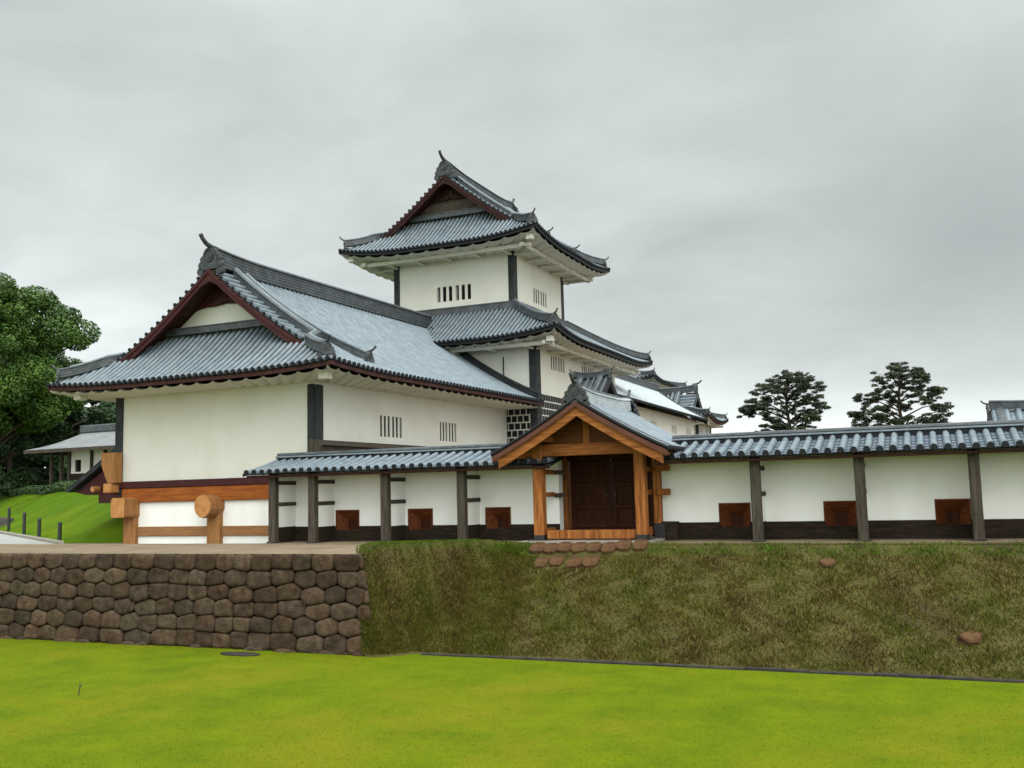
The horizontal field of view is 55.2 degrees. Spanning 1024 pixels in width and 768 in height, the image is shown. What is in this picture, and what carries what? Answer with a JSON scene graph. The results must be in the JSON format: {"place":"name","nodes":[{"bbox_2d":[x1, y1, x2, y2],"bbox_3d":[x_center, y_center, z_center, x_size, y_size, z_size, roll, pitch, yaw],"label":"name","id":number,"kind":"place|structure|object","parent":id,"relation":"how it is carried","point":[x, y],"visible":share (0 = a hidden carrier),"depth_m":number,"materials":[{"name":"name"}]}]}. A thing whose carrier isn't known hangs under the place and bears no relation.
{"place":"outdoors","nodes":[
{"label":"outdoors","id":0,"kind":"place"},
{"bbox_2d":[0,534,52,543],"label":"path","id":1,"kind":"structure","parent":0,"point":[6,539],"depth_m":36.82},
{"bbox_2d":[0,491,122,542],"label":"hill","id":2,"kind":"structure","parent":0,"point":[82,518],"depth_m":45.78,"materials":[{"name":"green plant"}]},
{"bbox_2d":[0,419,72,496],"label":"broadleaf tree","id":3,"kind":"object","parent":2,"relation":"on","point":[34,441],"visible":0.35,"depth_m":88.77,"materials":[{"name":"green plant"}]},
{"bbox_2d":[0,480,76,496],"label":"hedge","id":4,"kind":"object","parent":2,"relation":"on","point":[61,486],"visible":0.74,"depth_m":70.52,"materials":[{"name":"green plant"}]},
{"bbox_2d":[0,272,102,445],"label":"broadleaf tree","id":5,"kind":"object","parent":2,"relation":"on","point":[32,351],"visible":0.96,"depth_m":81.68,"materials":[{"name":"green plant"}]},
{"bbox_2d":[22,406,90,467],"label":"broadleaf tree","id":6,"kind":"object","parent":2,"relation":"on","point":[77,417],"visible":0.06,"depth_m":101.02,"materials":[{"name":"green plant"}]},
{"bbox_2d":[0,400,115,488],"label":"broadleaf tree","id":7,"kind":"object","parent":2,"relation":"on","point":[27,472],"visible":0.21,"depth_m":91.09,"materials":[{"name":"green plant"}]},
{"bbox_2d":[57,522,61,539],"bbox_3d":[-16.787,5.539,36.318,0.162,0.820,0.170,-4,-7,23],"label":"bollard","id":8,"kind":"object","parent":2,"relation":"on","point":[59,536],"visible":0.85,"depth_m":36.28,"materials":[{"name":"black metal"}]},
{"bbox_2d":[23,423,114,483],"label":"rest house","id":9,"kind":"structure","parent":2,"relation":"on","point":[86,447],"depth_m":68.42,"materials":[{"name":"tile"}]},
{"bbox_2d":[76,460,80,471],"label":"window","id":10,"kind":"structure","parent":9,"relation":"in","point":[78,462],"depth_m":68.36,"materials":[{"name":"black"}]},
{"bbox_2d":[629,367,686,387],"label":"turret","id":11,"kind":"object","parent":2,"relation":"on","point":[652,376],"visible":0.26,"depth_m":75.52,"materials":[{"name":"tile"}]},
{"bbox_2d":[615,375,707,434],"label":"storehouse","id":12,"kind":"structure","parent":2,"relation":"on","point":[656,406],"depth_m":61.50,"materials":[{"name":"tile"}]},
{"bbox_2d":[672,426,675,433],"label":"window","id":13,"kind":"structure","parent":12,"relation":"in","point":[673,427],"depth_m":62.06,"materials":[{"name":"paint"}]},
{"bbox_2d":[660,380,728,433],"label":"corner turret","id":14,"kind":"object","parent":2,"relation":"on","point":[690,401],"visible":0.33,"depth_m":71.97,"materials":[{"name":"tile"}]},
{"bbox_2d":[0,541,378,553],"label":"terrace","id":15,"kind":"structure","parent":0,"point":[330,547],"depth_m":26.27,"materials":[{"name":"beige stone"}]},
{"bbox_2d":[0,517,13,526],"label":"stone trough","id":16,"kind":"object","parent":15,"relation":"on","point":[3,521],"visible":0.43,"depth_m":55.91,"materials":[{"name":"grey stone"}]},
{"bbox_2d":[7,508,10,531],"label":"bollard","id":17,"kind":"object","parent":15,"relation":"on","point":[8,519],"visible":0.85,"depth_m":49.29,"materials":[{"name":"black metal"}]},
{"bbox_2d":[22,512,26,534],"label":"bollard","id":18,"kind":"object","parent":15,"relation":"on","point":[24,524],"visible":0.85,"depth_m":43.55,"materials":[{"name":"black metal"}]},
{"bbox_2d":[0,531,63,543],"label":"kerb","id":19,"kind":"structure","parent":15,"relation":"on","point":[48,540],"depth_m":38.24,"materials":[{"name":"concrete"}]},
{"bbox_2d":[37,518,41,536],"bbox_3d":[-18.991,5.919,39.292,0.162,1.040,0.170,-4,-7,23],"label":"bollard","id":20,"kind":"object","parent":15,"relation":"on","point":[39,527],"visible":0.85,"depth_m":39.26,"materials":[{"name":"black metal"}]},
{"bbox_2d":[47,233,543,543],"bbox_3d":[-7.771,0.912,38.068,13.004,10.474,15.647,-4,-7,25],"label":"gatehouse","id":21,"kind":"object","parent":15,"relation":"on","point":[222,376],"visible":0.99,"depth_m":32.72,"materials":[{"name":"paint"}]},
{"bbox_2d":[380,416,400,437],"bbox_3d":[-4.273,1.505,34.309,0.091,0.728,1.422,-4,-7,25],"label":"window","id":22,"kind":"structure","parent":21,"relation":"in","point":[390,426],"depth_m":34.27,"materials":[{"name":"paint"}]},
{"bbox_2d":[440,422,454,441],"bbox_3d":[-2.519,1.872,38.026,0.091,0.728,1.322,-4,-7,25],"label":"window","id":23,"kind":"structure","parent":21,"relation":"in","point":[447,430],"depth_m":37.98,"materials":[{"name":"paint"}]},
{"bbox_2d":[242,443,576,542],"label":"plastered wall","id":24,"kind":"structure","parent":15,"relation":"on","point":[454,492],"depth_m":27.28,"materials":[{"name":"paint"}]},
{"bbox_2d":[338,150,652,442],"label":"castle keep","id":25,"kind":"structure","parent":15,"relation":"on","point":[477,270],"depth_m":45.38,"materials":[{"name":"paint"}]},
{"bbox_2d":[439,284,470,301],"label":"window","id":26,"kind":"structure","parent":25,"relation":"in","point":[460,292],"depth_m":45.87,"materials":[{"name":"paint"}]},
{"bbox_2d":[533,289,545,306],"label":"window","id":27,"kind":"structure","parent":25,"relation":"in","point":[539,297],"depth_m":47.48,"materials":[{"name":"paint"}]},
{"bbox_2d":[551,356,562,372],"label":"window","id":28,"kind":"structure","parent":25,"relation":"in","point":[556,363],"depth_m":45.14,"materials":[{"name":"paint"}]},
{"bbox_2d":[582,366,591,371],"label":"window","id":29,"kind":"structure","parent":25,"relation":"in","point":[584,369],"depth_m":48.96,"materials":[{"name":"paint"}]},
{"bbox_2d":[569,366,617,395],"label":"gateway","id":30,"kind":"object","parent":15,"relation":"on","point":[601,381],"visible":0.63,"depth_m":40.34,"materials":[{"name":"tile"}]},
{"bbox_2d":[0,638,1023,767],"bbox_3d":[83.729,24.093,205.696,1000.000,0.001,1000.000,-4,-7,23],"label":"lawn","id":31,"kind":"structure","parent":0,"point":[208,754],"depth_m":15.26,"materials":[{"name":"green plant"}]},
{"bbox_2d":[0,553,371,655],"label":"stone retaining wall","id":32,"kind":"structure","parent":31,"relation":"on","point":[295,603],"depth_m":23.20,"materials":[{"name":"stone"}]},
{"bbox_2d":[220,652,259,655],"bbox_3d":[-6.035,6.002,21.704,1.040,0.064,0.400,-4,-7,23],"label":"drain cover","id":33,"kind":"object","parent":31,"relation":"on","point":[240,653],"visible":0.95,"depth_m":21.64,"materials":[{"name":"grey metal"}]},
{"bbox_2d":[421,653,1023,682],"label":"kerb","id":34,"kind":"structure","parent":31,"relation":"on","point":[906,675],"depth_m":18.34,"materials":[{"name":"grey concrete"}]},
{"bbox_2d":[0,0,1023,467],"label":"sky","id":35,"kind":"structure","parent":0,"point":[832,191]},
{"bbox_2d":[356,538,1023,681],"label":"grass bank","id":36,"kind":"structure","parent":0,"point":[831,627],"depth_m":20.07,"materials":[{"name":"green plant"}]},
{"bbox_2d":[529,542,545,553],"bbox_3d":[0.635,3.943,23.584,0.395,0.100,0.398,-3,23,18],"label":"step stone","id":37,"kind":"object","parent":36,"relation":"on","point":[536,547],"visible":1,"depth_m":23.50,"materials":[{"name":"brown stone"}]},
{"bbox_2d":[533,557,549,567],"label":"step stone","id":38,"kind":"object","parent":36,"relation":"on","point":[541,562],"visible":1,"depth_m":23.04,"materials":[{"name":"brown stone"}]},
{"bbox_2d":[543,543,557,554],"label":"step stone","id":39,"kind":"object","parent":36,"relation":"on","point":[549,548],"visible":1,"depth_m":23.36,"materials":[{"name":"brown stone"}]},
{"bbox_2d":[549,555,563,566],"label":"step stone","id":40,"kind":"object","parent":36,"relation":"on","point":[556,561],"visible":1,"depth_m":22.89,"materials":[{"name":"brown stone"}]},
{"bbox_2d":[556,542,572,553],"bbox_3d":[1.252,3.892,23.311,0.370,0.100,0.396,-4,23,24],"label":"step stone","id":41,"kind":"object","parent":36,"relation":"on","point":[563,547],"visible":1,"depth_m":23.23,"materials":[{"name":"brown stone"}]},
{"bbox_2d":[565,556,583,568],"bbox_3d":[1.473,4.157,22.785,0.398,0.100,0.417,-5,23,29],"label":"step stone","id":42,"kind":"object","parent":36,"relation":"on","point":[574,562],"visible":1,"depth_m":22.70,"materials":[{"name":"brown stone"}]},
{"bbox_2d":[571,542,587,553],"bbox_3d":[1.593,3.879,23.171,0.383,0.100,0.394,-3,23,18],"label":"step stone","id":43,"kind":"object","parent":36,"relation":"on","point":[578,547],"visible":1,"depth_m":23.10,"materials":[{"name":"brown stone"}]},
{"bbox_2d":[582,556,599,567],"bbox_3d":[1.827,4.117,22.627,0.391,0.100,0.406,-4,23,19],"label":"step stone","id":44,"kind":"object","parent":36,"relation":"on","point":[590,561],"visible":1,"depth_m":22.55,"materials":[{"name":"brown stone"}]},
{"bbox_2d":[586,542,601,553],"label":"step stone","id":45,"kind":"object","parent":36,"relation":"on","point":[593,547],"visible":1,"depth_m":22.95,"materials":[{"name":"brown stone"}]},
{"bbox_2d":[600,542,616,553],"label":"step stone","id":46,"kind":"object","parent":36,"relation":"on","point":[608,547],"visible":1,"depth_m":22.79,"materials":[{"name":"brown stone"}]},
{"bbox_2d":[616,539,631,551],"bbox_3d":[2.614,3.759,22.820,0.355,0.100,0.429,-3,23,18],"label":"step stone","id":47,"kind":"object","parent":36,"relation":"on","point":[624,545],"visible":1,"depth_m":22.73,"materials":[{"name":"brown stone"}]},
{"bbox_2d":[633,539,648,551],"bbox_3d":[2.985,3.729,22.667,0.354,0.100,0.410,-4,23,21],"label":"step stone","id":48,"kind":"object","parent":36,"relation":"on","point":[639,545],"visible":1,"depth_m":22.58,"materials":[{"name":"brown stone"}]},
{"bbox_2d":[818,558,835,567],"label":"flat stone","id":49,"kind":"object","parent":36,"relation":"on","point":[827,562],"visible":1,"depth_m":20.52,"materials":[{"name":"brown stone"}]},
{"bbox_2d":[958,631,983,645],"bbox_3d":[8.370,4.642,17.835,0.420,0.140,0.315,-3,27,11],"label":"flat stone","id":50,"kind":"object","parent":36,"relation":"on","point":[968,638],"visible":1,"depth_m":17.78,"materials":[{"name":"brown stone"}]},
{"bbox_2d":[495,538,1023,544],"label":"courtyard","id":51,"kind":"structure","parent":0,"point":[850,540],"depth_m":22.27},
{"bbox_2d":[491,372,685,542],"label":"wooden gate","id":52,"kind":"structure","parent":51,"relation":"on","point":[613,491],"depth_m":24.63,"materials":[{"name":"brown wood"}]},
{"bbox_2d":[570,460,612,527],"bbox_3d":[2.122,2.960,26.310,1.140,1.800,0.130,-4,-7,23],"label":"door","id":53,"kind":"structure","parent":52,"relation":"in","point":[590,481],"depth_m":26.32,"materials":[{"name":"brown wood"}]},
{"bbox_2d":[611,458,653,527],"bbox_3d":[3.189,2.884,25.863,1.140,1.800,0.130,-4,-7,23],"label":"door","id":54,"kind":"structure","parent":52,"relation":"in","point":[622,470],"depth_m":25.95,"materials":[{"name":"brown wood"}]},
{"bbox_2d":[736,369,831,431],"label":"pine tree","id":55,"kind":"object","parent":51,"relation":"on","point":[802,384],"visible":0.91,"depth_m":80.43,"materials":[{"name":"green plant"}]},
{"bbox_2d":[654,419,1023,541],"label":"plastered wall","id":56,"kind":"structure","parent":51,"relation":"on","point":[959,480],"depth_m":22.76,"materials":[{"name":"paint"}]},
{"bbox_2d":[846,362,953,426],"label":"pine tree","id":57,"kind":"object","parent":51,"relation":"on","point":[915,373],"visible":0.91,"depth_m":77.38,"materials":[{"name":"green plant"}]},
{"bbox_2d":[980,400,1023,420],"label":"outbuilding","id":58,"kind":"structure","parent":51,"relation":"on","point":[996,410],"depth_m":31.70,"materials":[{"name":"tile"}]}
]}

